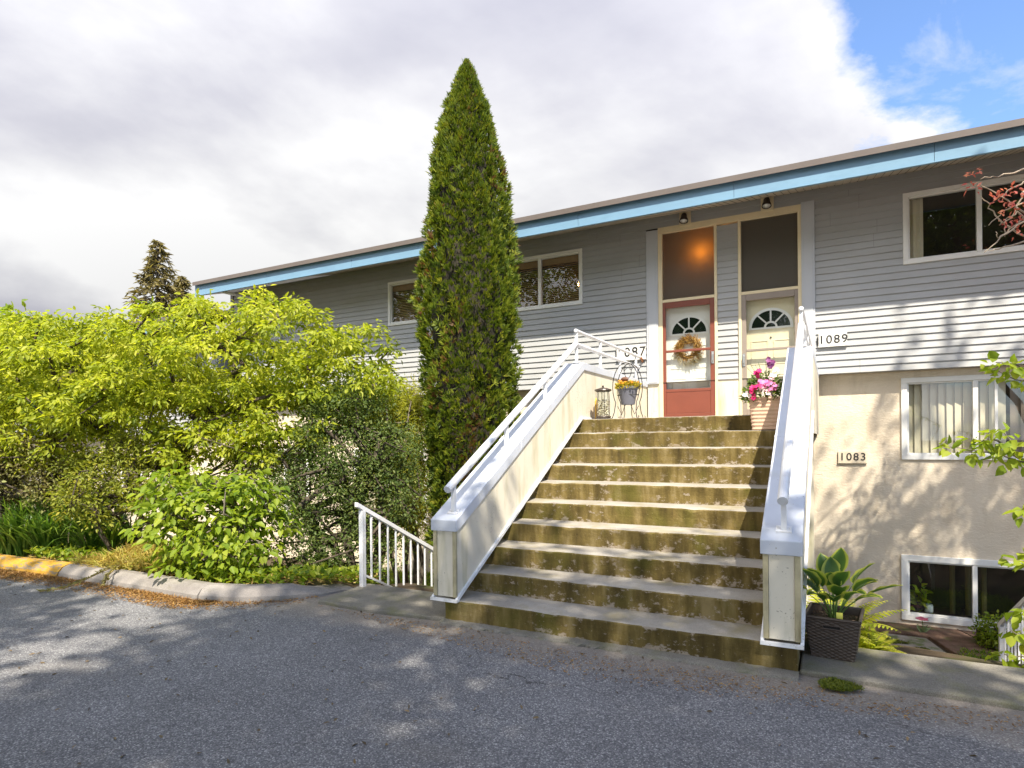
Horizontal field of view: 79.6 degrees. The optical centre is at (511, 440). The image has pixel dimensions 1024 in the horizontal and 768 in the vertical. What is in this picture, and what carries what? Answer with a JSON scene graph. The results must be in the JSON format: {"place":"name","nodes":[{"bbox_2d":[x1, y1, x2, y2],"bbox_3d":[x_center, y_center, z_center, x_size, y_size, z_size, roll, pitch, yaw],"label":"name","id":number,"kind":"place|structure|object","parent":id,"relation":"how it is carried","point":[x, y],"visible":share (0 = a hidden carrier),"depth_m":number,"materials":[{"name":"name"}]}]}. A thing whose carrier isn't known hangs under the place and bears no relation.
{"place":"outdoors","nodes":[
{"label":"outdoors","id":0,"kind":"place"},
{"bbox_2d":[318,583,448,620],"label":"pavement","id":1,"kind":"structure","parent":0,"point":[392,601],"depth_m":5.81,"materials":[{"name":"concrete"}]},
{"bbox_2d":[346,564,433,585],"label":"grass","id":2,"kind":"structure","parent":0,"point":[427,577],"depth_m":12.53,"materials":[{"name":"green plant"}]},
{"bbox_2d":[0,574,1023,767],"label":"road","id":3,"kind":"structure","parent":0,"point":[588,720],"depth_m":3.61,"materials":[{"name":"grey asphalt"}]},
{"bbox_2d":[0,554,73,575],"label":"kerb","id":4,"kind":"structure","parent":3,"relation":"on","point":[38,565],"depth_m":7.49,"materials":[{"name":"yellow concrete"}]},
{"bbox_2d":[58,563,124,584],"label":"kerb","id":5,"kind":"structure","parent":3,"relation":"on","point":[75,571],"depth_m":7.03,"materials":[{"name":"concrete"}]},
{"bbox_2d":[36,554,147,591],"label":"fallen branch","id":6,"kind":"object","parent":3,"relation":"on","point":[111,567],"visible":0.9,"depth_m":6.63,"materials":[{"name":"brown wood"}]},
{"bbox_2d":[0,568,317,610],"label":"needle litter","id":7,"kind":"object","parent":3,"relation":"on","point":[16,575],"visible":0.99,"depth_m":6.31,"materials":[{"name":"brown plant"}]},
{"bbox_2d":[108,570,210,599],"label":"kerb","id":8,"kind":"structure","parent":3,"relation":"on","point":[181,587],"depth_m":6.43,"materials":[{"name":"concrete"}]},
{"bbox_2d":[198,583,352,602],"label":"kerb","id":9,"kind":"structure","parent":3,"relation":"on","point":[223,592],"depth_m":6.07,"materials":[{"name":"concrete"}]},
{"bbox_2d":[6,584,976,764],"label":"leaf litter","id":10,"kind":"object","parent":3,"relation":"on","point":[521,706],"visible":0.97,"depth_m":3.77,"materials":[{"name":"brown plant"}]},
{"bbox_2d":[318,605,1023,733],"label":"needle litter","id":11,"kind":"object","parent":3,"relation":"on","point":[703,680],"visible":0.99,"depth_m":3.90,"materials":[{"name":"brown plant"}]},
{"bbox_2d":[817,676,864,691],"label":"moss","id":12,"kind":"object","parent":3,"relation":"on","point":[835,683],"visible":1,"depth_m":3.76,"materials":[{"name":"green plant"}]},
{"bbox_2d":[0,0,1023,335],"label":"sky","id":13,"kind":"structure","parent":0,"point":[234,136],"materials":[{"name":"white"}]},
{"bbox_2d":[15,534,1023,673],"bbox_3d":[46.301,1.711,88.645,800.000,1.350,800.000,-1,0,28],"label":"ground","id":14,"kind":"structure","parent":0,"point":[905,649],"depth_m":6.57,"materials":[{"name":"soil"}]},
{"bbox_2d":[10,498,44,527],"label":"strap leaved plant","id":15,"kind":"object","parent":14,"relation":"on","point":[41,507],"visible":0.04,"depth_m":10.77,"materials":[{"name":"green plant"}]},
{"bbox_2d":[0,494,65,555],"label":"strap leaved plant","id":16,"kind":"object","parent":14,"relation":"on","point":[6,548],"visible":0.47,"depth_m":8.27,"materials":[{"name":"green plant"}]},
{"bbox_2d":[0,495,72,556],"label":"strap leaved plant","id":17,"kind":"object","parent":14,"relation":"on","point":[16,541],"visible":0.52,"depth_m":8.22,"materials":[{"name":"green plant"}]},
{"bbox_2d":[0,498,88,555],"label":"strap leaved plant","id":18,"kind":"object","parent":14,"relation":"on","point":[47,540],"visible":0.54,"depth_m":8.14,"materials":[{"name":"green plant"}]},
{"bbox_2d":[0,299,96,478],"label":"broadleaf tree","id":19,"kind":"object","parent":14,"relation":"on","point":[5,307],"visible":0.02,"depth_m":16.95,"materials":[{"name":"green plant"}]},
{"bbox_2d":[0,418,98,529],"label":"rhododendron","id":20,"kind":"object","parent":14,"relation":"on","point":[13,486],"visible":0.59,"depth_m":8.48,"materials":[{"name":"green plant"}]},
{"bbox_2d":[22,496,85,531],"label":"strap leaved plant","id":21,"kind":"object","parent":14,"relation":"on","point":[63,511],"visible":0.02,"depth_m":11.09,"materials":[{"name":"green plant"}]},
{"bbox_2d":[13,495,120,554],"bbox_3d":[-6.027,1.112,8.384,1.498,0.917,1.505,-1,0,-29],"label":"strap leaved plant","id":22,"kind":"object","parent":14,"relation":"on","point":[65,541],"visible":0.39,"depth_m":8.21,"materials":[{"name":"green plant"}]},
{"bbox_2d":[20,505,144,552],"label":"strap leaved plant","id":23,"kind":"object","parent":14,"relation":"on","point":[79,528],"visible":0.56,"depth_m":8.11,"materials":[{"name":"green plant"}]},
{"bbox_2d":[43,514,143,553],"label":"strap leaved plant","id":24,"kind":"object","parent":14,"relation":"on","point":[113,537],"visible":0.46,"depth_m":8.20,"materials":[{"name":"green plant"}]},
{"bbox_2d":[75,504,137,530],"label":"strap leaved plant","id":25,"kind":"object","parent":14,"relation":"on","point":[118,515],"visible":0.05,"depth_m":10.32,"materials":[{"name":"green plant"}]},
{"bbox_2d":[67,537,181,572],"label":"ornamental grass","id":26,"kind":"structure","parent":14,"relation":"on","point":[118,556],"depth_m":7.22,"materials":[{"name":"yellow plant"}]},
{"bbox_2d":[105,514,145,548],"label":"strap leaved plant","id":27,"kind":"object","parent":14,"relation":"on","point":[125,541],"visible":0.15,"depth_m":9.14,"materials":[{"name":"green plant"}]},
{"bbox_2d":[14,310,238,544],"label":"townhouse","id":28,"kind":"structure","parent":14,"relation":"on","point":[205,464],"depth_m":16.45,"materials":[{"name":"white paint"}]},
{"bbox_2d":[101,462,142,506],"bbox_3d":[-11.231,1.252,18.440,2.000,1.400,0.986,-1,0,28],"label":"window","id":29,"kind":"structure","parent":28,"relation":"in","point":[108,462],"depth_m":18.14,"materials":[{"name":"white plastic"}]},
{"bbox_2d":[123,239,184,321],"bbox_3d":[-16.974,-3.453,30.317,5.128,12.716,5.952,-1,0,-24],"label":"spruce","id":30,"kind":"object","parent":14,"relation":"on","point":[147,278],"visible":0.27,"depth_m":29.79,"materials":[{"name":"green plant"}]},
{"bbox_2d":[39,414,304,550],"bbox_3d":[-4.494,0.641,8.315,3.302,2.155,1.725,-1,0,-5],"label":"yellowing shrub","id":31,"kind":"object","parent":14,"relation":"on","point":[118,495],"visible":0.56,"depth_m":8.05,"materials":[{"name":"green plant"}]},
{"bbox_2d":[170,275,193,311],"bbox_3d":[-18.079,-3.002,32.955,5.484,11.834,4.795,-1,0,-33],"label":"spruce","id":32,"kind":"object","parent":14,"relation":"on","point":[183,283],"visible":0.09,"depth_m":32.89,"materials":[{"name":"green plant"}]},
{"bbox_2d":[0,284,407,548],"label":"lime tree","id":33,"kind":"object","parent":14,"relation":"on","point":[60,399],"visible":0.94,"depth_m":8.17,"materials":[{"name":"green plant"}]},
{"bbox_2d":[23,542,386,585],"bbox_3d":[-4.525,1.697,7.822,6.444,0.816,1.895,-1,0,18],"label":"ground cover","id":34,"kind":"object","parent":14,"relation":"on","point":[313,571],"visible":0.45,"depth_m":6.72,"materials":[{"name":"green plant"}]},
{"bbox_2d":[118,457,303,583],"bbox_3d":[-3.494,1.006,7.064,1.709,1.658,2.204,-1,0,-43],"label":"kerb bush","id":35,"kind":"object","parent":14,"relation":"on","point":[232,542],"visible":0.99,"depth_m":6.75,"materials":[{"name":"green plant"}]},
{"bbox_2d":[247,365,434,583],"bbox_3d":[-2.244,0.691,8.295,2.478,3.483,2.046,-1,0,-9],"label":"fine leaved shrub","id":36,"kind":"object","parent":14,"relation":"on","point":[375,465],"visible":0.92,"depth_m":8.08,"materials":[{"name":"green plant"}]},
{"bbox_2d":[305,368,435,584],"bbox_3d":[-2.116,0.794,10.265,2.392,4.311,2.117,-1,0,28],"label":"feathery shrub","id":37,"kind":"object","parent":14,"relation":"on","point":[411,402],"visible":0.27,"depth_m":10.00,"materials":[{"name":"green plant"}]},
{"bbox_2d":[355,502,432,586],"bbox_3d":[-1.034,1.717,7.453,0.050,2.169,2.460,-1,0,28],"label":"stair railing","id":38,"kind":"object","parent":14,"relation":"on","point":[363,512],"visible":0.47,"depth_m":6.69,"materials":[{"name":"white metal"}]},
{"bbox_2d":[406,58,524,586],"bbox_3d":[-0.579,-1.287,8.823,1.692,8.438,1.701,-1,0,28],"label":"cypress","id":39,"kind":"object","parent":14,"relation":"on","point":[468,304],"visible":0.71,"depth_m":8.40,"materials":[{"name":"green plant"}]},
{"bbox_2d":[192,118,1023,633],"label":"townhouse","id":40,"kind":"structure","parent":14,"relation":"on","point":[896,274],"depth_m":9.32,"materials":[{"name":"grey wood"}]},
{"bbox_2d":[252,297,278,324],"bbox_3d":[-5.813,-3.091,15.387,0.973,0.696,0.986,-1,0,28],"label":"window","id":41,"kind":"structure","parent":40,"relation":"in","point":[277,297],"depth_m":15.01,"materials":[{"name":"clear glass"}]},
{"bbox_2d":[264,449,308,513],"bbox_3d":[-5.294,0.996,15.339,1.600,1.600,0.986,-1,0,28],"label":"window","id":42,"kind":"structure","parent":40,"relation":"in","point":[279,449],"depth_m":14.94,"materials":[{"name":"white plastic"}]},
{"bbox_2d":[354,449,427,523],"bbox_3d":[-2.457,0.970,13.858,2.000,1.600,0.986,-1,0,28],"label":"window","id":43,"kind":"structure","parent":40,"relation":"in","point":[354,449],"depth_m":13.78,"materials":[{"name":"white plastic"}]},
{"bbox_2d":[388,278,424,325],"bbox_3d":[-2.019,-2.936,13.407,0.946,0.935,0.986,-1,0,28],"label":"window","id":44,"kind":"structure","parent":40,"relation":"in","point":[400,312],"depth_m":13.18,"materials":[{"name":"white plastic"}]},
{"bbox_2d":[505,248,582,311],"bbox_3d":[0.660,-2.983,12.009,1.892,1.009,0.986,-1,0,28],"label":"window","id":45,"kind":"structure","parent":40,"relation":"in","point":[551,280],"depth_m":11.59,"materials":[{"name":"white plastic"}]},
{"bbox_2d":[616,344,645,360],"bbox_3d":[2.068,-1.536,10.718,0.543,0.260,0.034,-1,0,28],"label":"house number sign","id":46,"kind":"object","parent":40,"relation":"attached to","point":[640,349],"visible":0.74,"depth_m":10.69,"materials":[{"name":"white metal"}]},
{"bbox_2d":[679,211,690,226],"bbox_3d":[2.857,-3.713,10.205,0.190,0.230,0.195,-1,0,28],"label":"wall light","id":47,"kind":"object","parent":40,"relation":"attached to","point":[684,218],"visible":0.99,"depth_m":10.23,"materials":[{"name":"black metal"}]},
{"bbox_2d":[673,333,703,367],"bbox_3d":[2.987,-1.530,10.377,0.545,0.612,0.135,-1,0,28],"label":"door wreath","id":48,"kind":"object","parent":40,"relation":"attached to","point":[688,358],"depth_m":10.36,"materials":[{"name":"plant"}]},
{"bbox_2d":[666,304,710,389],"bbox_3d":[3.014,-1.382,10.430,0.860,1.952,0.057,-1,0,28],"label":"door","id":49,"kind":"structure","parent":40,"relation":"in","point":[693,320],"depth_m":10.42,"materials":[{"name":"white wood"}]},
{"bbox_2d":[663,297,714,416],"bbox_3d":[2.943,-1.381,10.295,0.900,1.952,0.103,-1,0,28],"label":"storm door","id":50,"kind":"structure","parent":40,"relation":"in","point":[692,401],"depth_m":10.28,"materials":[{"name":"red paint"}]},
{"bbox_2d":[761,196,773,211],"bbox_3d":[3.986,-3.738,9.616,0.190,0.230,0.195,-1,0,28],"label":"wall light","id":51,"kind":"object","parent":40,"relation":"attached to","point":[767,203],"visible":0.96,"depth_m":9.64,"materials":[{"name":"black metal"}]},
{"bbox_2d":[741,289,797,414],"bbox_3d":[4.078,-1.384,9.702,0.878,1.936,0.103,-1,0,28],"label":"storm door","id":52,"kind":"structure","parent":40,"relation":"in","point":[786,293],"depth_m":9.85,"materials":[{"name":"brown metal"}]},
{"bbox_2d":[746,296,794,408],"bbox_3d":[4.149,-1.385,9.837,0.838,1.936,0.057,-1,0,28],"label":"door","id":53,"kind":"structure","parent":40,"relation":"in","point":[770,323],"depth_m":9.83,"materials":[{"name":"beige wood"}]},
{"bbox_2d":[817,332,847,347],"bbox_3d":[4.833,-1.524,9.275,0.410,0.202,0.034,-1,0,28],"label":"house number sign","id":54,"kind":"object","parent":40,"relation":"attached to","point":[832,339],"visible":1,"depth_m":9.26,"materials":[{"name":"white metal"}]},
{"bbox_2d":[838,451,866,462],"bbox_3d":[5.169,0.250,9.332,0.391,0.184,0.034,-1,0,28],"label":"house number sign","id":55,"kind":"object","parent":40,"relation":"attached to","point":[852,456],"visible":1,"depth_m":9.32,"materials":[{"name":"beige metal"}]},
{"bbox_2d":[910,575,932,622],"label":"house plant","id":56,"kind":"object","parent":40,"relation":"on","point":[921,599],"visible":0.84,"depth_m":9.12,"materials":[{"name":"green plant"}]},
{"bbox_2d":[924,603,932,612],"bbox_3d":[6.156,2.473,9.072,0.110,0.120,0.108,-1,0,28],"label":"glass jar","id":57,"kind":"object","parent":40,"relation":"on","point":[929,609],"visible":1,"depth_m":9.03,"materials":[{"name":"clear glass"}]},
{"bbox_2d":[901,373,1023,459],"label":"window","id":58,"kind":"structure","parent":40,"relation":"in","point":[933,409],"depth_m":8.85,"materials":[{"name":"white plastic"}]},
{"bbox_2d":[901,554,1023,630],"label":"window","id":59,"kind":"structure","parent":40,"relation":"in","point":[962,588],"depth_m":9.20,"materials":[{"name":"white plastic"}]},
{"bbox_2d":[903,174,1023,264],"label":"window","id":60,"kind":"structure","parent":40,"relation":"in","point":[939,224],"depth_m":9.05,"materials":[{"name":"glass"}]},
{"bbox_2d":[440,415,816,680],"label":"concrete staircase","id":61,"kind":"structure","parent":14,"relation":"on","point":[640,537],"depth_m":5.41,"materials":[{"name":"grey concrete"}]},
{"bbox_2d":[430,363,647,602],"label":"stair wall","id":62,"kind":"structure","parent":61,"relation":"on","point":[496,488],"depth_m":6.14,"materials":[{"name":"beige painted plaster"},{"name":"white paint"}]},
{"bbox_2d":[444,329,643,513],"bbox_3d":[0.853,-0.411,7.923,0.100,2.056,6.132,-1,0,28],"label":"handrail","id":63,"kind":"object","parent":62,"relation":"on","point":[454,481],"visible":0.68,"depth_m":6.61,"materials":[{"name":"white metal"}]},
{"bbox_2d":[595,398,597,418],"bbox_3d":[1.122,-0.427,8.166,0.018,0.285,0.080,-1,0,28],"label":"garden plaque","id":64,"kind":"object","parent":61,"relation":"on","point":[596,410],"visible":0.65,"depth_m":8.14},
{"bbox_2d":[594,386,611,418],"bbox_3d":[1.172,-0.497,7.903,0.224,0.425,0.224,-1,0,28],"label":"lantern","id":65,"kind":"object","parent":61,"relation":"on","point":[601,406],"visible":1,"depth_m":7.86,"materials":[{"name":"brown metal"}]},
{"bbox_2d":[610,362,645,418],"bbox_3d":[1.487,-0.643,7.884,0.410,0.720,0.238,-1,0,36],"label":"plant stand","id":66,"kind":"object","parent":61,"relation":"on","point":[625,378],"visible":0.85,"depth_m":7.86,"materials":[{"name":"black metal"}]},
{"bbox_2d":[617,386,638,404],"bbox_3d":[1.488,-0.578,7.884,0.280,0.230,0.280,-1,0,28],"label":"flower pot","id":67,"kind":"object","parent":66,"relation":"hanging from","point":[626,398],"visible":0.89,"depth_m":7.80,"materials":[{"name":"grey plastic"}]},
{"bbox_2d":[614,380,641,388],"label":"flowering plant","id":68,"kind":"object","parent":67,"relation":"in","point":[628,383],"visible":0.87,"depth_m":7.80,"materials":[{"name":"yellow plant"}]},
{"bbox_2d":[748,396,780,429],"bbox_3d":[2.770,-0.294,6.663,0.380,0.350,0.320,-1,0,28],"label":"flower pot","id":69,"kind":"object","parent":61,"relation":"on","point":[764,413],"visible":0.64,"depth_m":6.55,"materials":[{"name":"ceramic"}]},
{"bbox_2d":[739,356,782,403],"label":"flowering plant","id":70,"kind":"object","parent":69,"relation":"in","point":[767,386],"visible":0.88,"depth_m":6.56,"materials":[{"name":"pink plant"}]},
{"bbox_2d":[760,346,818,649],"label":"stair wall","id":71,"kind":"structure","parent":61,"relation":"on","point":[785,559],"depth_m":4.26,"materials":[{"name":"white paint"}]},
{"bbox_2d":[776,306,811,532],"bbox_3d":[3.171,-0.433,6.713,0.100,2.056,6.132,-1,0,28],"label":"handrail","id":72,"kind":"object","parent":71,"relation":"on","point":[803,339],"visible":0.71,"depth_m":4.81,"materials":[{"name":"white metal"}]},
{"bbox_2d":[805,625,873,642],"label":"fern","id":73,"kind":"object","parent":14,"relation":"on","point":[861,637],"visible":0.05,"depth_m":4.44,"materials":[{"name":"green plant"}]},
{"bbox_2d":[806,587,910,645],"bbox_3d":[2.567,1.417,4.931,1.079,0.456,0.914,-1,0,28],"label":"fern","id":74,"kind":"object","parent":14,"relation":"on","point":[868,619],"visible":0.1,"depth_m":4.79,"materials":[{"name":"green plant"}]},
{"bbox_2d":[858,626,905,653],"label":"fern","id":75,"kind":"object","parent":14,"relation":"on","point":[879,644],"visible":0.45,"depth_m":4.59,"materials":[{"name":"green plant"}]},
{"bbox_2d":[932,350,1023,667],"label":"leafy shrub","id":76,"kind":"object","parent":14,"relation":"on","point":[1010,447],"visible":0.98,"depth_m":4.86,"materials":[{"name":"green plant"}]},
{"bbox_2d":[956,647,1021,663],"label":"grass","id":77,"kind":"structure","parent":14,"relation":"on","point":[981,653],"depth_m":7.71,"materials":[{"name":"plant"}]},
{"bbox_2d":[961,168,1023,252],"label":"red leaved tree","id":78,"kind":"object","parent":14,"relation":"on","point":[1019,222],"visible":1,"depth_m":6.38,"materials":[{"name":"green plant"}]},
{"bbox_2d":[997,597,1023,663],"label":"stair railing","id":79,"kind":"object","parent":14,"relation":"on","point":[1001,624],"visible":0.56,"depth_m":6.26,"materials":[{"name":"white paint"}]},
{"bbox_2d":[861,633,945,652],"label":"path","id":80,"kind":"structure","parent":0,"point":[919,642],"depth_m":8.29,"materials":[{"name":"concrete"}]},
{"bbox_2d":[861,634,909,643],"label":"moss","id":81,"kind":"object","parent":80,"relation":"on","point":[895,641],"visible":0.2,"depth_m":8.27,"materials":[{"name":"green plant"}]},
{"bbox_2d":[800,641,1023,710],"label":"pavement","id":82,"kind":"structure","parent":0,"point":[984,684],"depth_m":3.90,"materials":[{"name":"concrete"}]},
{"bbox_2d":[805,602,864,661],"bbox_3d":[2.267,1.344,4.322,0.359,0.292,0.399,-1,0,33],"label":"wicker planter","id":83,"kind":"object","parent":82,"relation":"on","point":[833,638],"visible":0.94,"depth_m":4.20,"materials":[{"name":"wicker"}]},
{"bbox_2d":[836,613,842,618],"bbox_3d":[2.257,1.221,4.233,0.040,0.070,0.003,0,-12,17],"label":"plant label","id":84,"kind":"object","parent":83,"relation":"on","point":[839,615],"visible":0.64,"depth_m":4.24,"materials":[{"name":"yellow plastic"}]},
{"bbox_2d":[803,547,902,617],"bbox_3d":[2.298,1.014,4.337,0.586,0.496,0.575,-1,0,-21],"label":"hosta","id":85,"kind":"object","parent":83,"relation":"on","point":[831,575],"visible":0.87,"depth_m":4.29,"materials":[{"name":"green plant"}]},
{"bbox_2d":[915,616,930,631],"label":"tulip","id":86,"kind":"object","parent":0,"point":[923,628],"visible":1,"depth_m":8.64,"materials":[{"name":"pink plant"}]},
{"bbox_2d":[861,619,1021,662],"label":"ground","id":87,"kind":"structure","parent":0,"point":[952,641],"depth_m":8.49,"materials":[{"name":"brown soil"}]},
{"bbox_2d":[957,610,1020,651],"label":"bush","id":88,"kind":"object","parent":87,"relation":"on","point":[988,634],"visible":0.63,"depth_m":7.96,"materials":[{"name":"green plant"}]}
]}

